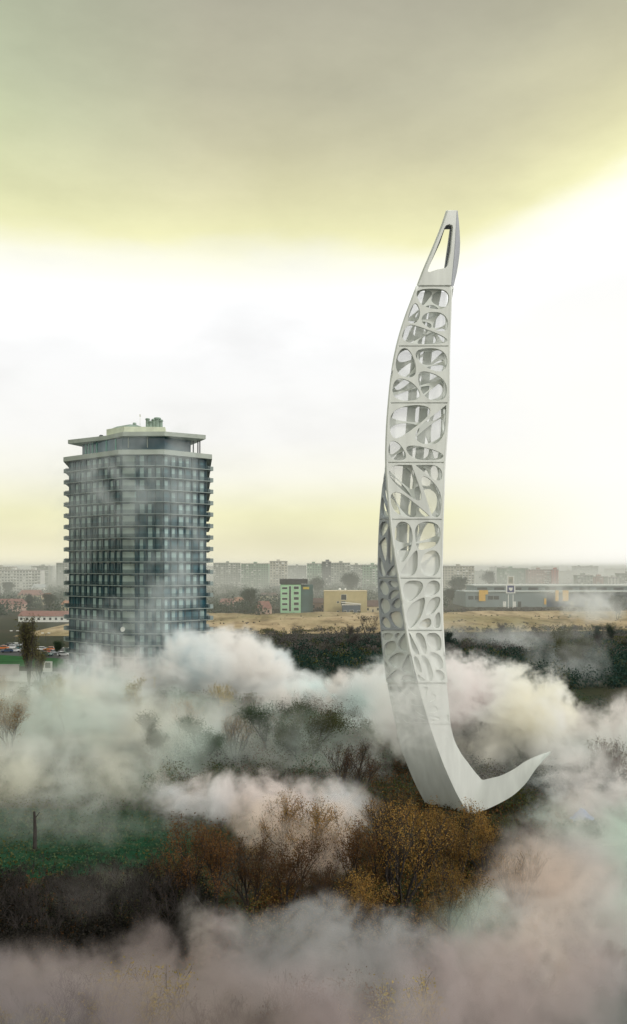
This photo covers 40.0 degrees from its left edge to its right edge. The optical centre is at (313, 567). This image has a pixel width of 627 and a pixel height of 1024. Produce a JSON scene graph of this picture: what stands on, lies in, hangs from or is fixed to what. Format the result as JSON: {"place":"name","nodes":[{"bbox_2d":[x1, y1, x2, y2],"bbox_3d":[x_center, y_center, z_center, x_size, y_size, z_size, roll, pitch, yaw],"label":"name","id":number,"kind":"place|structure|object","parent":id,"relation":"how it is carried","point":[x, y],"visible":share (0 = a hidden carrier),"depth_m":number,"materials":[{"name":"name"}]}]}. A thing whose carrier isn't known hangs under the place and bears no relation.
{"place":"outdoors","nodes":[
{"label":"outdoors","id":0,"kind":"place"},
{"bbox_2d":[0,599,27,611],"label":"house","id":1,"kind":"structure","parent":0,"point":[24,602],"depth_m":583.19,"materials":[{"name":"red tile"}]},
{"bbox_2d":[0,655,67,668],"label":"lawn","id":2,"kind":"structure","parent":0,"point":[56,662],"depth_m":273.58,"materials":[{"name":"plant"}]},
{"bbox_2d":[0,671,162,686],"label":"pavement","id":3,"kind":"structure","parent":0,"point":[70,678],"depth_m":229.73,"materials":[{"name":"concrete"}]},
{"bbox_2d":[0,664,19,674],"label":"concrete wall","id":4,"kind":"structure","parent":3,"relation":"on","point":[10,669],"depth_m":238.37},
{"bbox_2d":[0,808,195,877],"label":"meadow","id":5,"kind":"structure","parent":0,"point":[105,847],"depth_m":94.84,"materials":[{"name":"green plant"}]},
{"bbox_2d":[33,811,39,851],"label":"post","id":6,"kind":"object","parent":5,"relation":"on","point":[34,832],"visible":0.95,"depth_m":90.83,"materials":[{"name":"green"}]},
{"bbox_2d":[288,564,306,578],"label":"apartment block","id":7,"kind":"structure","parent":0,"point":[296,571],"depth_m":1500.00,"materials":[{"name":"white paint"}]},
{"bbox_2d":[0,569,626,1023],"bbox_3d":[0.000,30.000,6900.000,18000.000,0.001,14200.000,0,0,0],"label":"ground","id":8,"kind":"structure","parent":0,"point":[98,721],"depth_m":86.35,"materials":[{"name":"brown plant"}]},
{"bbox_2d":[0,695,34,751],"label":"tree","id":9,"kind":"object","parent":8,"relation":"on","point":[7,724],"visible":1,"depth_m":140.31,"materials":[{"name":"brown plant"}]},
{"bbox_2d":[7,681,32,737],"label":"tree","id":10,"kind":"object","parent":8,"relation":"on","point":[23,694],"visible":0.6,"depth_m":149.56,"materials":[{"name":"grey plant"}]},
{"bbox_2d":[1,856,41,903],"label":"bare shrub","id":11,"kind":"object","parent":8,"relation":"on","point":[20,871],"visible":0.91,"depth_m":76.72,"materials":[{"name":"brown plant"}]},
{"bbox_2d":[1,568,44,593],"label":"apartment block","id":12,"kind":"structure","parent":8,"relation":"on","point":[24,579],"depth_m":980.00,"materials":[{"name":"white paint"}]},
{"bbox_2d":[13,613,40,693],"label":"poplar tree","id":13,"kind":"object","parent":8,"relation":"on","point":[26,635],"visible":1,"depth_m":202.73,"materials":[{"name":"brown plant"}]},
{"bbox_2d":[0,875,54,941],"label":"bare shrub","id":14,"kind":"object","parent":8,"relation":"on","point":[11,894],"visible":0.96,"depth_m":69.05,"materials":[{"name":"brown plant"}]},
{"bbox_2d":[6,876,59,935],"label":"bare shrub","id":15,"kind":"object","parent":8,"relation":"on","point":[25,904],"visible":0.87,"depth_m":69.40,"materials":[{"name":"brown plant"}]},
{"bbox_2d":[0,999,67,1023],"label":"autumn tree","id":16,"kind":"object","parent":8,"relation":"on","point":[24,1022],"visible":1,"depth_m":46.14,"materials":[{"name":"brown plant"}]},
{"bbox_2d":[0,645,68,658],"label":"car park","id":17,"kind":"structure","parent":8,"relation":"on","point":[16,653],"depth_m":295.61,"materials":[{"name":"asphalt"}]},
{"bbox_2d":[32,645,49,692],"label":"poplar tree","id":18,"kind":"object","parent":8,"relation":"on","point":[39,662],"visible":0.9,"depth_m":206.18,"materials":[{"name":"brown plant"}]},
{"bbox_2d":[31,564,51,586],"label":"apartment block","id":19,"kind":"structure","parent":8,"relation":"on","point":[48,575],"depth_m":1260.25,"materials":[{"name":"white paint"}]},
{"bbox_2d":[18,611,68,621],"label":"long hall","id":20,"kind":"structure","parent":8,"relation":"on","point":[51,616],"depth_m":471.07,"materials":[{"name":"white paint"}]},
{"bbox_2d":[30,673,66,697],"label":"tree","id":21,"kind":"object","parent":8,"relation":"on","point":[36,686],"visible":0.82,"depth_m":197.87,"materials":[{"name":"grey plant"}]},
{"bbox_2d":[27,897,73,951],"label":"bare shrub","id":22,"kind":"object","parent":8,"relation":"on","point":[49,924],"visible":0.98,"depth_m":67.71,"materials":[{"name":"brown plant"}]},
{"bbox_2d":[37,674,69,734],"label":"tree","id":23,"kind":"object","parent":8,"relation":"on","point":[54,695],"visible":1,"depth_m":152.94,"materials":[{"name":"grey plant"}]},
{"bbox_2d":[3,970,105,1023],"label":"autumn tree","id":24,"kind":"object","parent":8,"relation":"on","point":[86,992],"visible":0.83,"depth_m":49.96,"materials":[{"name":"brown plant"}]},
{"bbox_2d":[32,853,89,910],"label":"bare shrub","id":25,"kind":"object","parent":8,"relation":"on","point":[62,879],"visible":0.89,"depth_m":74.80,"materials":[{"name":"brown plant"}]},
{"bbox_2d":[56,561,68,588],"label":"apartment block","id":26,"kind":"structure","parent":8,"relation":"on","point":[61,577],"depth_m":1200.00,"materials":[{"name":"white paint"}]},
{"bbox_2d":[59,863,110,931],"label":"bare shrub","id":27,"kind":"object","parent":8,"relation":"on","point":[77,897],"visible":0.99,"depth_m":71.09,"materials":[{"name":"brown plant"}]},
{"bbox_2d":[79,853,123,893],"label":"bare shrub","id":28,"kind":"object","parent":8,"relation":"on","point":[101,864],"visible":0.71,"depth_m":78.70,"materials":[{"name":"brown plant"}]},
{"bbox_2d":[71,854,145,923],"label":"bare shrub","id":29,"kind":"object","parent":8,"relation":"on","point":[118,890],"visible":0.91,"depth_m":72.17,"materials":[{"name":"brown plant"}]},
{"bbox_2d":[0,858,220,971],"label":"thicket","id":30,"kind":"object","parent":8,"relation":"on","point":[180,936],"visible":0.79,"depth_m":68.37,"materials":[{"name":"plant"}]},
{"bbox_2d":[120,673,146,731],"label":"tree","id":31,"kind":"object","parent":8,"relation":"on","point":[130,693],"visible":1,"depth_m":154.93,"materials":[{"name":"grey plant"}]},
{"bbox_2d":[72,954,197,1023],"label":"autumn tree","id":32,"kind":"object","parent":8,"relation":"on","point":[149,1005],"visible":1,"depth_m":47.79,"materials":[{"name":"brown plant"}]},
{"bbox_2d":[63,414,212,681],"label":"hotel tower","id":33,"kind":"structure","parent":8,"relation":"on","point":[138,505],"depth_m":229.34,"materials":[{"name":"grey glass"}]},
{"bbox_2d":[116,849,164,899],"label":"bare shrub","id":34,"kind":"object","parent":8,"relation":"on","point":[135,869],"visible":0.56,"depth_m":77.12,"materials":[{"name":"brown plant"}]},
{"bbox_2d":[103,859,182,928],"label":"bare shrub","id":35,"kind":"object","parent":8,"relation":"on","point":[147,874],"visible":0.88,"depth_m":71.04,"materials":[{"name":"brown plant"}]},
{"bbox_2d":[135,709,172,761],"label":"tree","id":36,"kind":"object","parent":8,"relation":"on","point":[155,739],"visible":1,"depth_m":131.93,"materials":[{"name":"grey plant"}]},
{"bbox_2d":[130,871,218,944],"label":"bare shrub","id":37,"kind":"object","parent":8,"relation":"on","point":[153,906],"visible":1,"depth_m":68.41,"materials":[{"name":"brown plant"}]},
{"bbox_2d":[143,834,213,917],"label":"autumn tree","id":38,"kind":"object","parent":8,"relation":"on","point":[168,864],"visible":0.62,"depth_m":73.07,"materials":[{"name":"brown plant"}]},
{"bbox_2d":[166,696,207,744],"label":"tree","id":39,"kind":"object","parent":8,"relation":"on","point":[188,709],"visible":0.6,"depth_m":144.95,"materials":[{"name":"grey plant"}]},
{"bbox_2d":[171,712,227,763],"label":"tree","id":40,"kind":"object","parent":8,"relation":"on","point":[214,742],"visible":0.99,"depth_m":130.88,"materials":[{"name":"grey plant"}]},
{"bbox_2d":[161,809,241,923],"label":"autumn tree","id":41,"kind":"object","parent":8,"relation":"on","point":[224,853],"visible":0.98,"depth_m":72.29,"materials":[{"name":"brown plant"}]},
{"bbox_2d":[206,680,235,716],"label":"tree","id":42,"kind":"object","parent":8,"relation":"on","point":[223,701],"visible":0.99,"depth_m":169.71,"materials":[{"name":"brown plant"}]},
{"bbox_2d":[213,561,239,587],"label":"apartment block","id":43,"kind":"structure","parent":8,"relation":"on","point":[226,573],"depth_m":1229.79,"materials":[{"name":"white paint"}]},
{"bbox_2d":[216,714,256,761],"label":"tree","id":44,"kind":"object","parent":8,"relation":"on","point":[229,732],"visible":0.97,"depth_m":133.07,"materials":[{"name":"grey plant"}]},
{"bbox_2d":[168,970,312,1023],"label":"autumn tree","id":45,"kind":"object","parent":8,"relation":"on","point":[219,1008],"visible":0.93,"depth_m":48.49,"materials":[{"name":"brown plant"}]},
{"bbox_2d":[213,831,284,915],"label":"autumn tree","id":46,"kind":"object","parent":8,"relation":"on","point":[255,878],"visible":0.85,"depth_m":74.42,"materials":[{"name":"brown plant"}]},
{"bbox_2d":[240,587,258,606],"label":"town tree","id":47,"kind":"object","parent":8,"relation":"on","point":[246,594],"visible":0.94,"depth_m":580.67,"materials":[{"name":"grey plant"}]},
{"bbox_2d":[241,562,269,588],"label":"apartment block","id":48,"kind":"structure","parent":8,"relation":"on","point":[255,575],"depth_m":1189.87,"materials":[{"name":"white paint"}]},
{"bbox_2d":[227,700,304,760],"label":"tree","id":49,"kind":"object","parent":8,"relation":"on","point":[254,719],"visible":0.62,"depth_m":133.46,"materials":[{"name":"grey plant"}]},
{"bbox_2d":[270,559,287,588],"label":"apartment block","id":50,"kind":"structure","parent":8,"relation":"on","point":[278,569],"depth_m":1119.99,"materials":[{"name":"white paint"}]},
{"bbox_2d":[250,783,326,867],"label":"autumn tree","id":51,"kind":"object","parent":8,"relation":"on","point":[286,811],"visible":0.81,"depth_m":85.33,"materials":[{"name":"brown plant"}]},
{"bbox_2d":[255,828,330,915],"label":"autumn tree","id":52,"kind":"object","parent":8,"relation":"on","point":[301,859],"visible":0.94,"depth_m":74.48,"materials":[{"name":"brown plant"}]},
{"bbox_2d":[280,579,312,612],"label":"green office","id":53,"kind":"structure","parent":8,"relation":"on","point":[296,595],"depth_m":565.29,"materials":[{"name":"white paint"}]},
{"bbox_2d":[0,754,626,997],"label":"undergrowth","id":54,"kind":"object","parent":8,"relation":"on","point":[324,963],"visible":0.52,"depth_m":89.58,"materials":[{"name":"brown plant"}]},
{"bbox_2d":[0,581,626,614],"bbox_3d":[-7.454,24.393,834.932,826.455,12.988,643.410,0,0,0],"label":"treeline","id":55,"kind":"object","parent":8,"relation":"on","point":[216,608],"visible":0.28,"depth_m":627.67,"materials":[{"name":"plant"}]},
{"bbox_2d":[267,704,360,768],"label":"tree","id":56,"kind":"object","parent":8,"relation":"on","point":[289,739],"visible":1,"depth_m":126.40,"materials":[{"name":"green plant"}]},
{"bbox_2d":[307,562,321,581],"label":"apartment block","id":57,"kind":"structure","parent":8,"relation":"on","point":[314,569],"depth_m":1180.00,"materials":[{"name":"white paint"}]},
{"bbox_2d":[308,576,327,596],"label":"town tree","id":58,"kind":"object","parent":8,"relation":"on","point":[318,583],"visible":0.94,"depth_m":839.17,"materials":[{"name":"grey plant"}]},
{"bbox_2d":[274,796,366,882],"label":"autumn tree","id":59,"kind":"object","parent":8,"relation":"on","point":[322,826],"visible":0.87,"depth_m":81.87,"materials":[{"name":"brown plant"}]},
{"bbox_2d":[288,858,353,925],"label":"autumn tree","id":60,"kind":"object","parent":8,"relation":"on","point":[325,884],"visible":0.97,"depth_m":71.57,"materials":[{"name":"brown plant"}]},
{"bbox_2d":[322,560,330,587],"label":"apartment block","id":61,"kind":"structure","parent":8,"relation":"on","point":[326,570],"depth_m":1100.10,"materials":[{"name":"white paint"}]},
{"bbox_2d":[265,964,395,1023],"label":"autumn tree","id":62,"kind":"object","parent":8,"relation":"on","point":[337,1015],"visible":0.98,"depth_m":47.35,"materials":[{"name":"brown plant"}]},
{"bbox_2d":[331,561,349,588],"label":"apartment block","id":63,"kind":"structure","parent":8,"relation":"on","point":[339,569],"depth_m":1150.00,"materials":[{"name":"white paint"}]},
{"bbox_2d":[323,588,366,612],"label":"tan building","id":64,"kind":"structure","parent":8,"relation":"on","point":[333,599],"depth_m":561.28,"materials":[{"name":"beige paint"}]},
{"bbox_2d":[339,571,362,589],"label":"town tree","id":65,"kind":"object","parent":8,"relation":"on","point":[349,580],"visible":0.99,"depth_m":895.75,"materials":[{"name":"grey plant"}]},
{"bbox_2d":[341,602,360,612],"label":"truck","id":66,"kind":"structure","parent":8,"relation":"on","point":[354,607],"depth_m":553.43,"materials":[{"name":"metal"}]},
{"bbox_2d":[321,738,383,803],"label":"tree","id":67,"kind":"object","parent":8,"relation":"on","point":[355,797],"visible":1,"depth_m":108.67,"materials":[{"name":"brown plant"}]},
{"bbox_2d":[350,563,361,587],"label":"apartment block","id":68,"kind":"structure","parent":8,"relation":"on","point":[356,568],"depth_m":1250.00,"materials":[{"name":"white paint"}]},
{"bbox_2d":[322,865,397,941],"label":"autumn tree","id":69,"kind":"object","parent":8,"relation":"on","point":[359,893],"visible":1,"depth_m":68.97,"materials":[{"name":"brown plant"}]},
{"bbox_2d":[330,815,395,904],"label":"autumn tree","id":70,"kind":"object","parent":8,"relation":"on","point":[354,848],"visible":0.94,"depth_m":75.61,"materials":[{"name":"brown plant"}]},
{"bbox_2d":[362,563,377,590],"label":"apartment block","id":71,"kind":"structure","parent":8,"relation":"on","point":[369,574],"depth_m":1080.00,"materials":[{"name":"white paint"}]},
{"bbox_2d":[141,628,626,799],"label":"woods","id":72,"kind":"object","parent":8,"relation":"on","point":[290,660],"visible":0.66,"depth_m":176.81,"materials":[{"name":"green plant"}]},
{"bbox_2d":[356,784,417,848],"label":"autumn tree","id":73,"kind":"object","parent":8,"relation":"on","point":[370,816],"visible":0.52,"depth_m":88.25,"materials":[{"name":"brown plant"}]},
{"bbox_2d":[324,968,461,1023],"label":"autumn tree","id":74,"kind":"object","parent":8,"relation":"on","point":[421,1014],"visible":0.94,"depth_m":46.97,"materials":[{"name":"brown plant"}]},
{"bbox_2d":[228,826,558,965],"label":"scrub","id":75,"kind":"object","parent":8,"relation":"on","point":[271,901],"visible":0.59,"depth_m":71.26,"materials":[{"name":"orange plant"}]},
{"bbox_2d":[358,791,457,911],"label":"autumn tree","id":76,"kind":"object","parent":8,"relation":"on","point":[397,849],"visible":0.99,"depth_m":75.12,"materials":[{"name":"brown plant"}]},
{"bbox_2d":[389,792,455,869],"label":"autumn tree","id":77,"kind":"object","parent":8,"relation":"on","point":[418,820],"visible":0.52,"depth_m":85.15,"materials":[{"name":"brown plant"}]},
{"bbox_2d":[407,807,482,892],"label":"autumn tree","id":78,"kind":"object","parent":8,"relation":"on","point":[454,851],"visible":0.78,"depth_m":78.22,"materials":[{"name":"brown plant"}]},
{"bbox_2d":[405,849,498,956],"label":"autumn tree","id":79,"kind":"object","parent":8,"relation":"on","point":[450,895],"visible":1,"depth_m":66.34,"materials":[{"name":"brown plant"}]},
{"bbox_2d":[445,574,467,589],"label":"town tree","id":80,"kind":"object","parent":8,"relation":"on","point":[459,583],"visible":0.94,"depth_m":790.58,"materials":[{"name":"grey plant"}]},
{"bbox_2d":[443,564,474,589],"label":"apartment block","id":81,"kind":"structure","parent":8,"relation":"on","point":[449,572],"depth_m":1000.01,"materials":[{"name":"white paint"}]},
{"bbox_2d":[435,801,489,859],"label":"autumn tree","id":82,"kind":"object","parent":8,"relation":"on","point":[458,818],"visible":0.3,"depth_m":87.69,"materials":[{"name":"brown plant"}]},
{"bbox_2d":[378,210,550,812],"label":"lattice tower","id":83,"kind":"structure","parent":8,"relation":"on","point":[410,591],"depth_m":105.47,"materials":[{"name":"white metal"}]},
{"bbox_2d":[442,797,504,878],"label":"autumn tree","id":84,"kind":"object","parent":8,"relation":"on","point":[484,843],"visible":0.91,"depth_m":82.95,"materials":[{"name":"brown plant"}]},
{"bbox_2d":[458,690,489,764],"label":"tree","id":85,"kind":"object","parent":8,"relation":"on","point":[472,705],"visible":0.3,"depth_m":130.03,"materials":[{"name":"grey plant"}]},
{"bbox_2d":[455,693,493,756],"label":"tree","id":86,"kind":"object","parent":8,"relation":"on","point":[471,725],"visible":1,"depth_m":125.19,"materials":[{"name":"grey plant"}]},
{"bbox_2d":[474,570,496,582],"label":"apartment block","id":87,"kind":"structure","parent":8,"relation":"on","point":[477,574],"depth_m":1650.00,"materials":[{"name":"white paint"}]},
{"bbox_2d":[478,699,511,767],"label":"tree","id":88,"kind":"object","parent":8,"relation":"on","point":[495,722],"visible":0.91,"depth_m":127.81,"materials":[{"name":"grey plant"}]},
{"bbox_2d":[482,811,523,869],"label":"autumn tree","id":89,"kind":"object","parent":8,"relation":"on","point":[497,848],"visible":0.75,"depth_m":84.66,"materials":[{"name":"brown plant"}]},
{"bbox_2d":[506,576,514,607],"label":"sign mast","id":90,"kind":"object","parent":8,"relation":"on","point":[510,586],"visible":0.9,"depth_m":631.93,"materials":[{"name":"white paint"}]},
{"bbox_2d":[497,566,527,583],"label":"apartment block","id":91,"kind":"structure","parent":8,"relation":"on","point":[519,574],"depth_m":1250.11,"materials":[{"name":"white paint"}]},
{"bbox_2d":[484,849,548,915],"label":"autumn tree","id":92,"kind":"object","parent":8,"relation":"on","point":[515,874],"visible":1,"depth_m":74.09,"materials":[{"name":"brown plant"}]},
{"bbox_2d":[493,808,549,871],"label":"autumn tree","id":93,"kind":"object","parent":8,"relation":"on","point":[529,845],"visible":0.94,"depth_m":84.00,"materials":[{"name":"brown plant"}]},
{"bbox_2d":[498,698,577,758],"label":"tree","id":94,"kind":"object","parent":8,"relation":"on","point":[515,732],"visible":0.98,"depth_m":130.74,"materials":[{"name":"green plant"}]},
{"bbox_2d":[525,568,550,583],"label":"apartment block","id":95,"kind":"structure","parent":8,"relation":"on","point":[538,576],"depth_m":1220.00,"materials":[{"name":"white paint"}]},
{"bbox_2d":[453,584,626,606],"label":"store","id":96,"kind":"structure","parent":8,"relation":"on","point":[539,595],"depth_m":651.69,"materials":[{"name":"white paint"}]},
{"bbox_2d":[545,622,584,673],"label":"tree","id":97,"kind":"object","parent":8,"relation":"on","point":[565,650],"visible":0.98,"depth_m":233.78,"materials":[{"name":"green plant"}]},
{"bbox_2d":[558,570,576,581],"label":"apartment block","id":98,"kind":"structure","parent":8,"relation":"on","point":[565,576],"depth_m":1800.00,"materials":[{"name":"white paint"}]},
{"bbox_2d":[549,814,611,869],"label":"tree","id":99,"kind":"object","parent":8,"relation":"on","point":[583,829],"visible":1,"depth_m":85.15,"materials":[{"name":"grey plant"}]},
{"bbox_2d":[570,808,594,820],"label":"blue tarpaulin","id":100,"kind":"object","parent":8,"relation":"on","point":[582,813],"visible":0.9,"depth_m":100.97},
{"bbox_2d":[573,573,592,583],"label":"apartment block","id":101,"kind":"structure","parent":8,"relation":"on","point":[582,578],"depth_m":1050.00,"materials":[{"name":"white paint"}]},
{"bbox_2d":[571,635,596,662],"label":"tree","id":102,"kind":"object","parent":8,"relation":"on","point":[583,646],"visible":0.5,"depth_m":248.77,"materials":[{"name":"green plant"}]},
{"bbox_2d":[561,749,616,789],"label":"tree","id":103,"kind":"object","parent":8,"relation":"on","point":[576,770],"visible":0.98,"depth_m":114.00,"materials":[{"name":"grey plant"}]},
{"bbox_2d":[584,735,626,790],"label":"tree","id":104,"kind":"object","parent":8,"relation":"on","point":[616,761],"visible":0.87,"depth_m":114.82,"materials":[{"name":"grey plant"}]},
{"bbox_2d":[608,592,626,618],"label":"town tree","id":105,"kind":"object","parent":8,"relation":"on","point":[618,602],"visible":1,"depth_m":480.65,"materials":[{"name":"grey plant"}]},
{"bbox_2d":[0,0,626,568],"label":"sky","id":106,"kind":"structure","parent":0,"point":[221,220],"materials":[{"name":"white"}]},
{"bbox_2d":[16,610,626,635],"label":"dry field","id":107,"kind":"structure","parent":0,"point":[233,622],"depth_m":461.09,"materials":[{"name":"beige plant"}]},
{"bbox_2d":[206,609,626,633],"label":"field weeds","id":108,"kind":"object","parent":107,"relation":"on","point":[358,628],"visible":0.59,"depth_m":396.15,"materials":[{"name":"beige plant"}]},
{"bbox_2d":[572,565,597,575],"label":"apartment block","id":109,"kind":"structure","parent":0,"point":[589,570],"depth_m":2071.40,"materials":[{"name":"white paint"}]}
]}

